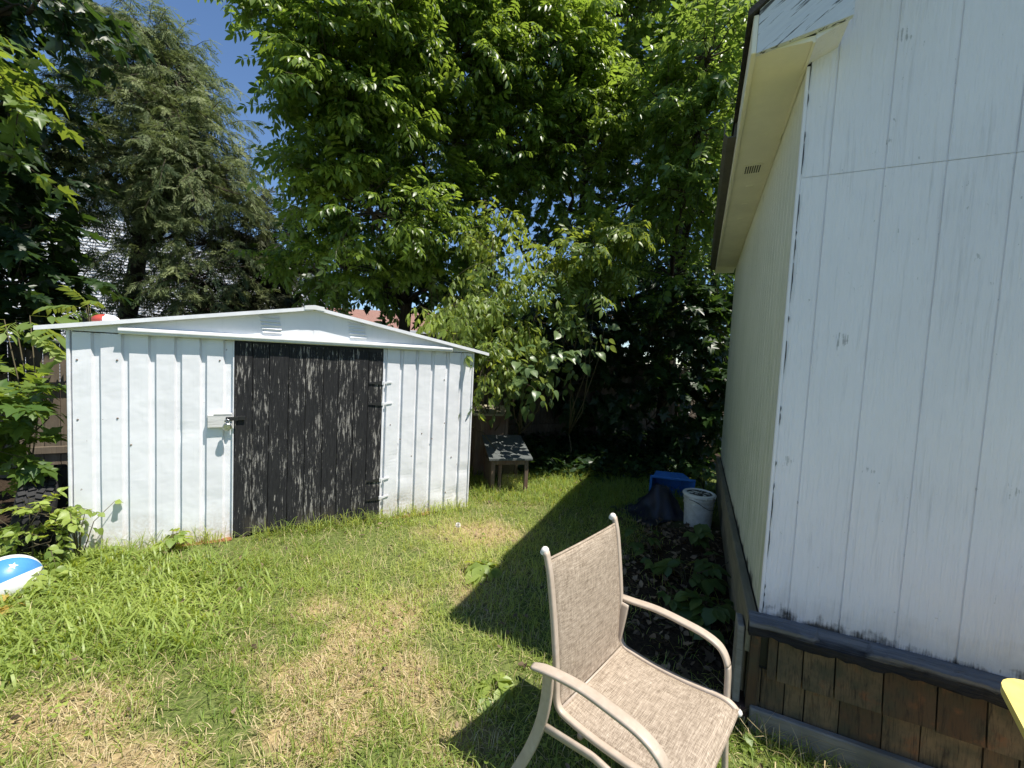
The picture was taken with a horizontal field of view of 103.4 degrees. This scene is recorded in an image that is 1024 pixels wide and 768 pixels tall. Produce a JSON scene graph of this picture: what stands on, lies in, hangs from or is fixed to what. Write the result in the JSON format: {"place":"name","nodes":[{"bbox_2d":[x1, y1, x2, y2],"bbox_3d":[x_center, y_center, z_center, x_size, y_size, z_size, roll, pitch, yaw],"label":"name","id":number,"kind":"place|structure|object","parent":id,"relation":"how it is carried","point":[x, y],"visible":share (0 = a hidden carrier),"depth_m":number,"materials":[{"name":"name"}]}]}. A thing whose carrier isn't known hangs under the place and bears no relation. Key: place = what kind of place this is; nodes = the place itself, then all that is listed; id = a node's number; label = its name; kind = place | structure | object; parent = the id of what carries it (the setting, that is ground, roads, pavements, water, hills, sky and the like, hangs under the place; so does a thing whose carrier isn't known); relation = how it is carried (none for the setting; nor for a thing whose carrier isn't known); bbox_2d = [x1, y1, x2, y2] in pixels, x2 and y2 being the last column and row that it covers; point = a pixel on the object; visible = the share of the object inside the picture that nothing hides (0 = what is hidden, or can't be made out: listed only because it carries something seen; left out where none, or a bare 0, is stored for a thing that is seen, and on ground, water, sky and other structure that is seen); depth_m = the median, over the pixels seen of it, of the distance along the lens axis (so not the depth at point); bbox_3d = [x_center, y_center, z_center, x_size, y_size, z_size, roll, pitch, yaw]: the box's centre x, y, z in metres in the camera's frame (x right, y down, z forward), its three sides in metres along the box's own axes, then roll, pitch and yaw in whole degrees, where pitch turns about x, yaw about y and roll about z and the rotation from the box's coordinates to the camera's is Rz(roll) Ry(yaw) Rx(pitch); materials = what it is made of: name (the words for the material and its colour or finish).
{"place":"outdoors","nodes":[
{"label":"outdoors","id":0,"kind":"place"},
{"bbox_2d":[0,0,736,368],"label":"sky","id":1,"kind":"structure","parent":0,"point":[209,17],"materials":[{"name":"blue"}]},
{"bbox_2d":[0,392,864,767],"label":"ground","id":2,"kind":"structure","parent":0,"point":[640,644],"depth_m":2.23,"materials":[{"name":"green plant"}]},
{"bbox_2d":[0,593,25,614],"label":"leaf litter","id":3,"kind":"object","parent":2,"relation":"on","point":[4,608],"visible":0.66,"depth_m":2.38,"materials":[{"name":"yellow plant"}]},
{"bbox_2d":[0,554,43,595],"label":"ball","id":4,"kind":"object","parent":2,"relation":"on","point":[17,571],"visible":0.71,"depth_m":2.54,"materials":[{"name":"plastic"}]},
{"bbox_2d":[0,279,65,381],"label":"bush","id":5,"kind":"object","parent":2,"relation":"on","point":[15,316],"visible":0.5,"depth_m":4.49,"materials":[{"name":"green plant"}]},
{"bbox_2d":[0,354,66,496],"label":"bush","id":6,"kind":"object","parent":2,"relation":"on","point":[17,426],"visible":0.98,"depth_m":3.01,"materials":[{"name":"green plant"}]},
{"bbox_2d":[0,338,67,477],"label":"fence","id":7,"kind":"object","parent":2,"relation":"on","point":[54,453],"visible":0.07,"depth_m":4.83,"materials":[{"name":"brown wood"}]},
{"bbox_2d":[10,464,67,554],"bbox_3d":[-3.673,0.986,3.166,0.252,0.706,0.697,0,4,-40],"label":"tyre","id":8,"kind":"object","parent":2,"relation":"on","point":[31,490],"visible":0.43,"depth_m":2.96,"materials":[{"name":"rubber"}]},
{"bbox_2d":[0,315,78,454],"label":"sumac","id":9,"kind":"object","parent":2,"relation":"on","point":[37,338],"visible":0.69,"depth_m":3.44,"materials":[{"name":"green plant"}]},
{"bbox_2d":[0,34,83,210],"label":"maple tree","id":10,"kind":"object","parent":2,"relation":"on","point":[28,116],"visible":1,"depth_m":3.95,"materials":[{"name":"green plant"}]},
{"bbox_2d":[0,480,104,597],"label":"bramble","id":11,"kind":"object","parent":2,"relation":"on","point":[12,531],"visible":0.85,"depth_m":2.83,"materials":[{"name":"green plant"}]},
{"bbox_2d":[0,528,121,616],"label":"undergrowth","id":12,"kind":"object","parent":2,"relation":"on","point":[24,591],"visible":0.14,"depth_m":2.83,"materials":[{"name":"green plant"}]},
{"bbox_2d":[33,285,104,321],"bbox_3d":[-4.554,0.128,4.179,0.789,2.226,0.428,3,3,0],"label":"sumac","id":13,"kind":"object","parent":2,"relation":"on","point":[70,292],"visible":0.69,"depth_m":4.15,"materials":[{"name":"green plant"}]},
{"bbox_2d":[0,0,156,351],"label":"maple tree","id":14,"kind":"object","parent":2,"relation":"on","point":[27,224],"visible":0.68,"depth_m":4.81,"materials":[{"name":"green plant"}]},
{"bbox_2d":[44,499,122,556],"bbox_3d":[-3.143,1.105,2.994,0.354,0.457,0.300,1,4,-23],"label":"weed","id":15,"kind":"object","parent":2,"relation":"on","point":[118,501],"visible":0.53,"depth_m":2.96,"materials":[{"name":"green plant"}]},
{"bbox_2d":[78,316,90,321],"bbox_3d":[-6.460,0.027,6.131,0.120,2.100,0.120,2,4,-17],"label":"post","id":16,"kind":"object","parent":2,"relation":"on","point":[84,319],"visible":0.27,"depth_m":6.03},
{"bbox_2d":[0,536,287,700],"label":"weeds","id":17,"kind":"object","parent":2,"relation":"on","point":[70,615],"visible":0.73,"depth_m":2.45,"materials":[{"name":"green plant"}]},
{"bbox_2d":[9,0,286,347],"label":"cedar tree","id":18,"kind":"object","parent":2,"relation":"on","point":[170,172],"visible":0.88,"depth_m":6.02,"materials":[{"name":"green plant"}]},
{"bbox_2d":[3,176,324,363],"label":"house","id":19,"kind":"structure","parent":2,"relation":"on","point":[100,248],"depth_m":15.08,"materials":[{"name":"white plastic"}]},
{"bbox_2d":[150,528,193,551],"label":"weed","id":20,"kind":"object","parent":2,"relation":"on","point":[171,541],"visible":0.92,"depth_m":3.17,"materials":[{"name":"green plant"}]},
{"bbox_2d":[152,186,350,316],"bbox_3d":[-4.943,-1.532,7.867,3.356,5.052,2.504,3,3,0],"label":"cedar tree","id":21,"kind":"object","parent":2,"relation":"on","point":[284,301],"visible":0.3,"depth_m":7.33,"materials":[{"name":"green plant"}]},
{"bbox_2d":[33,305,488,552],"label":"garden shed","id":22,"kind":"structure","parent":2,"relation":"on","point":[324,411],"depth_m":3.50,"materials":[{"name":"white paint"}]},
{"bbox_2d":[91,314,119,321],"bbox_3d":[-3.325,-0.523,3.309,0.172,0.096,0.172,3,3,0],"label":"ball","id":23,"kind":"object","parent":22,"relation":"on","point":[102,317],"visible":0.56,"depth_m":3.25,"materials":[{"name":"white plastic"}]},
{"bbox_2d":[222,419,231,430],"bbox_3d":[-2.360,0.338,3.347,0.062,0.095,0.028,1,4,-27],"label":"padlock","id":24,"kind":"object","parent":22,"relation":"hanging from","point":[226,426],"visible":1,"depth_m":3.34,"materials":[{"name":"silver metal"}]},
{"bbox_2d":[233,341,382,536],"bbox_3d":[-1.834,0.489,3.724,1.208,1.690,0.048,1,4,-27],"label":"door","id":25,"kind":"structure","parent":22,"relation":"in","point":[307,443],"depth_m":3.68,"materials":[{"name":"black wood"}]},
{"bbox_2d":[75,495,478,563],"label":"grass","id":26,"kind":"structure","parent":2,"relation":"on","point":[305,525],"depth_m":3.69,"materials":[{"name":"green plant"}]},
{"bbox_2d":[221,241,523,371],"bbox_3d":[-2.525,-0.932,8.069,5.961,4.060,2.495,3,3,8],"label":"bush","id":27,"kind":"object","parent":2,"relation":"on","point":[366,308],"visible":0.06,"depth_m":7.72,"materials":[{"name":"green plant"}]},
{"bbox_2d":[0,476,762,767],"bbox_3d":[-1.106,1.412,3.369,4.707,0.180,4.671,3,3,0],"label":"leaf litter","id":28,"kind":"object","parent":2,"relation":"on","point":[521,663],"visible":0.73,"depth_m":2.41,"materials":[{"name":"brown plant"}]},
{"bbox_2d":[327,308,444,350],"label":"house","id":29,"kind":"structure","parent":2,"relation":"on","point":[373,315],"depth_m":22.79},
{"bbox_2d":[0,480,790,767],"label":"clover","id":30,"kind":"object","parent":2,"relation":"on","point":[502,765],"visible":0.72,"depth_m":1.83,"materials":[{"name":"green plant"}]},
{"bbox_2d":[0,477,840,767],"bbox_3d":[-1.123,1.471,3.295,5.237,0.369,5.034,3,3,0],"label":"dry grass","id":31,"kind":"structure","parent":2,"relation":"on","point":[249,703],"depth_m":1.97,"materials":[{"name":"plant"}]},
{"bbox_2d":[197,0,656,331],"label":"ash tree","id":32,"kind":"object","parent":2,"relation":"on","point":[390,86],"visible":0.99,"depth_m":5.36,"materials":[{"name":"green plant"}]},
{"bbox_2d":[401,212,460,312],"bbox_3d":[-1.347,-0.632,6.254,1.013,3.791,1.157,2,3,-9],"label":"sapling","id":33,"kind":"object","parent":2,"relation":"on","point":[441,272],"visible":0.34,"depth_m":5.92,"materials":[{"name":"green plant"}]},
{"bbox_2d":[355,50,591,403],"bbox_3d":[-0.649,-4.164,9.463,6.349,10.544,3.772,3,3,0],"label":"maple tree","id":34,"kind":"object","parent":2,"relation":"on","point":[423,298],"visible":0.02,"depth_m":9.27,"materials":[{"name":"green plant"}]},
{"bbox_2d":[464,559,502,585],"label":"weed","id":35,"kind":"object","parent":2,"relation":"on","point":[476,570],"visible":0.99,"depth_m":3.01,"materials":[{"name":"green plant"}]},
{"bbox_2d":[470,404,511,475],"bbox_3d":[-0.337,0.822,5.850,0.540,0.987,0.530,2,3,-13],"label":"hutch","id":36,"kind":"object","parent":2,"relation":"on","point":[477,453],"visible":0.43,"depth_m":5.63,"materials":[{"name":"brown wood"}]},
{"bbox_2d":[474,672,513,713],"bbox_3d":[-0.096,1.531,2.025,0.237,0.098,0.227,1,4,-27],"label":"weed","id":37,"kind":"object","parent":2,"relation":"on","point":[505,683],"visible":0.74,"depth_m":2.00,"materials":[{"name":"green plant"}]},
{"bbox_2d":[406,197,586,432],"bbox_3d":[-0.223,-0.559,5.242,2.223,3.877,1.608,0,5,-43],"label":"sapling","id":38,"kind":"object","parent":2,"relation":"on","point":[466,329],"visible":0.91,"depth_m":5.05,"materials":[{"name":"green plant"}]},
{"bbox_2d":[482,435,532,492],"bbox_3d":[-0.090,1.049,5.316,0.550,0.632,0.680,2,3,-13],"label":"small table","id":39,"kind":"object","parent":2,"relation":"on","point":[508,455],"visible":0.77,"depth_m":5.18,"materials":[{"name":"grey wood"}]},
{"bbox_2d":[458,274,620,448],"bbox_3d":[0.146,-0.013,5.165,2.342,2.844,1.503,1,4,-28],"label":"sapling","id":40,"kind":"object","parent":2,"relation":"on","point":[527,370],"visible":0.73,"depth_m":5.09,"materials":[{"name":"green plant"}]},
{"bbox_2d":[474,272,643,359],"bbox_3d":[1.694,-1.472,13.341,7.942,5.072,3.721,3,3,0],"label":"maple tree","id":41,"kind":"object","parent":2,"relation":"on","point":[529,300],"visible":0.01,"depth_m":13.09,"materials":[{"name":"green plant"}]},
{"bbox_2d":[481,278,665,443],"bbox_3d":[0.898,-0.259,7.458,3.728,3.321,2.477,3,3,0],"label":"bush","id":42,"kind":"object","parent":2,"relation":"on","point":[560,403],"visible":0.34,"depth_m":7.19,"materials":[{"name":"green plant"}]},
{"bbox_2d":[510,205,664,462],"bbox_3d":[0.890,-0.489,5.565,1.947,3.810,1.594,3,3,0],"label":"sapling","id":43,"kind":"object","parent":2,"relation":"on","point":[585,272],"visible":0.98,"depth_m":5.38,"materials":[{"name":"green plant"}]},
{"bbox_2d":[468,451,717,515],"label":"grass","id":44,"kind":"structure","parent":2,"relation":"on","point":[592,472],"depth_m":5.21,"materials":[{"name":"green plant"}]},
{"bbox_2d":[470,359,723,446],"bbox_3d":[0.720,0.444,7.995,12.080,1.765,0.195,1,4,-27],"label":"fence","id":45,"kind":"object","parent":2,"relation":"on","point":[543,420],"visible":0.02,"depth_m":8.12,"materials":[{"name":"brown wood"}]},
{"bbox_2d":[455,0,739,443],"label":"maple tree","id":46,"kind":"object","parent":2,"relation":"on","point":[637,29],"visible":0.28,"depth_m":6.76,"materials":[{"name":"green plant"}]},
{"bbox_2d":[512,428,715,487],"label":"undergrowth","id":47,"kind":"object","parent":2,"relation":"on","point":[661,458],"visible":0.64,"depth_m":6.37,"materials":[{"name":"green plant"}]},
{"bbox_2d":[496,0,750,432],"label":"maple tree","id":48,"kind":"object","parent":2,"relation":"on","point":[654,285],"visible":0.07,"depth_m":9.00,"materials":[{"name":"green plant"}]},
{"bbox_2d":[511,513,742,767],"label":"patio chair","id":49,"kind":"object","parent":2,"relation":"on","point":[617,699],"visible":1,"depth_m":1.52,"materials":[{"name":"beige fabric"}]},
{"bbox_2d":[620,525,662,552],"bbox_3d":[1.163,1.409,3.621,0.372,0.207,0.332,6,4,39],"label":"bramble","id":50,"kind":"object","parent":2,"relation":"on","point":[637,545],"visible":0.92,"depth_m":3.60,"materials":[{"name":"green plant"}]},
{"bbox_2d":[560,272,732,471],"bbox_3d":[2.434,0.145,6.926,3.416,4.039,2.491,3,3,0],"label":"bush","id":51,"kind":"object","parent":2,"relation":"on","point":[706,421],"visible":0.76,"depth_m":6.56,"materials":[{"name":"green plant"}]},
{"bbox_2d":[610,483,683,525],"bbox_3d":[1.599,1.299,4.599,0.777,0.312,0.642,1,4,-28],"label":"tarp","id":52,"kind":"object","parent":2,"relation":"on","point":[657,500],"visible":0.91,"depth_m":4.50,"materials":[{"name":"plastic"}]},
{"bbox_2d":[634,549,663,573],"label":"bramble","id":53,"kind":"object","parent":2,"relation":"on","point":[648,562],"visible":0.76,"depth_m":3.29,"materials":[{"name":"green plant"}]},
{"bbox_2d":[598,227,735,370],"bbox_3d":[5.615,-2.553,12.971,7.168,7.641,4.020,3,3,0],"label":"maple tree","id":54,"kind":"object","parent":2,"relation":"on","point":[704,283],"visible":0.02,"depth_m":12.79,"materials":[{"name":"green plant"}]},
{"bbox_2d":[529,454,811,767],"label":"leaf litter","id":55,"kind":"object","parent":2,"relation":"on","point":[710,658],"visible":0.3,"depth_m":2.96,"materials":[{"name":"plant"}]},
{"bbox_2d":[652,558,730,596],"bbox_3d":[1.354,1.456,3.102,0.572,0.214,0.380,4,4,18],"label":"bramble","id":56,"kind":"object","parent":55,"relation":"on","point":[666,566],"visible":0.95,"depth_m":3.00,"materials":[{"name":"green plant"}]},
{"bbox_2d":[656,581,684,614],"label":"bramble","id":57,"kind":"object","parent":2,"relation":"on","point":[673,605],"visible":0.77,"depth_m":2.72,"materials":[{"name":"green plant"}]},
{"bbox_2d":[649,470,695,497],"bbox_3d":[2.031,1.335,5.197,0.529,0.359,0.359,4,3,14],"label":"recycling tub","id":58,"kind":"object","parent":2,"relation":"on","point":[677,480],"visible":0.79,"depth_m":5.21,"materials":[{"name":"blue plastic"}]},
{"bbox_2d":[608,0,757,427],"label":"maple tree","id":59,"kind":"object","parent":2,"relation":"on","point":[686,103],"visible":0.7,"depth_m":5.57,"materials":[{"name":"green plant"}]},
{"bbox_2d":[682,465,710,488],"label":"bramble","id":60,"kind":"object","parent":2,"relation":"on","point":[695,473],"visible":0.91,"depth_m":5.56,"materials":[{"name":"green plant"}]},
{"bbox_2d":[683,523,714,548],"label":"bramble","id":61,"kind":"object","parent":2,"relation":"on","point":[701,534],"visible":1,"depth_m":3.60,"materials":[{"name":"green plant"}]},
{"bbox_2d":[683,488,716,528],"bbox_3d":[1.974,1.323,4.275,0.326,0.360,0.335,1,4,-23],"label":"bucket","id":62,"kind":"object","parent":2,"relation":"on","point":[699,505],"visible":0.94,"depth_m":4.17,"materials":[{"name":"white plastic"}]},
{"bbox_2d":[674,587,735,645],"bbox_3d":[1.297,1.491,2.619,0.437,0.222,0.537,3,3,0],"label":"bramble","id":63,"kind":"object","parent":2,"relation":"on","point":[693,607],"visible":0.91,"depth_m":2.59,"materials":[{"name":"green plant"}]},
{"bbox_2d":[688,551,727,577],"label":"bramble","id":64,"kind":"object","parent":2,"relation":"on","point":[702,565],"visible":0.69,"depth_m":3.19,"materials":[{"name":"green plant"}]},
{"bbox_2d":[739,728,757,754],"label":"bramble","id":65,"kind":"object","parent":2,"relation":"on","point":[747,737],"visible":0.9,"depth_m":1.84,"materials":[{"name":"green plant"}]},
{"bbox_2d":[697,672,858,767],"bbox_3d":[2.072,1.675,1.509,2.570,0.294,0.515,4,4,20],"label":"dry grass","id":66,"kind":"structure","parent":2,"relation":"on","point":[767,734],"depth_m":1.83,"materials":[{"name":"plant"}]},
{"bbox_2d":[704,675,870,767],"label":"grass","id":67,"kind":"structure","parent":2,"relation":"on","point":[773,741],"depth_m":1.82,"materials":[{"name":"green plant"}]},
{"bbox_2d":[710,0,1023,767],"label":"garage","id":68,"kind":"structure","parent":2,"relation":"on","point":[868,240],"depth_m":1.74,"materials":[{"name":"wood"}]},
{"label":"patio","id":69,"kind":"structure","parent":0,"visible":0},
{"bbox_2d":[1000,678,1023,737],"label":"yellow chair","id":70,"kind":"object","parent":69,"relation":"on","point":[1012,691],"visible":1,"depth_m":1.27,"materials":[{"name":"paint"}]}
]}

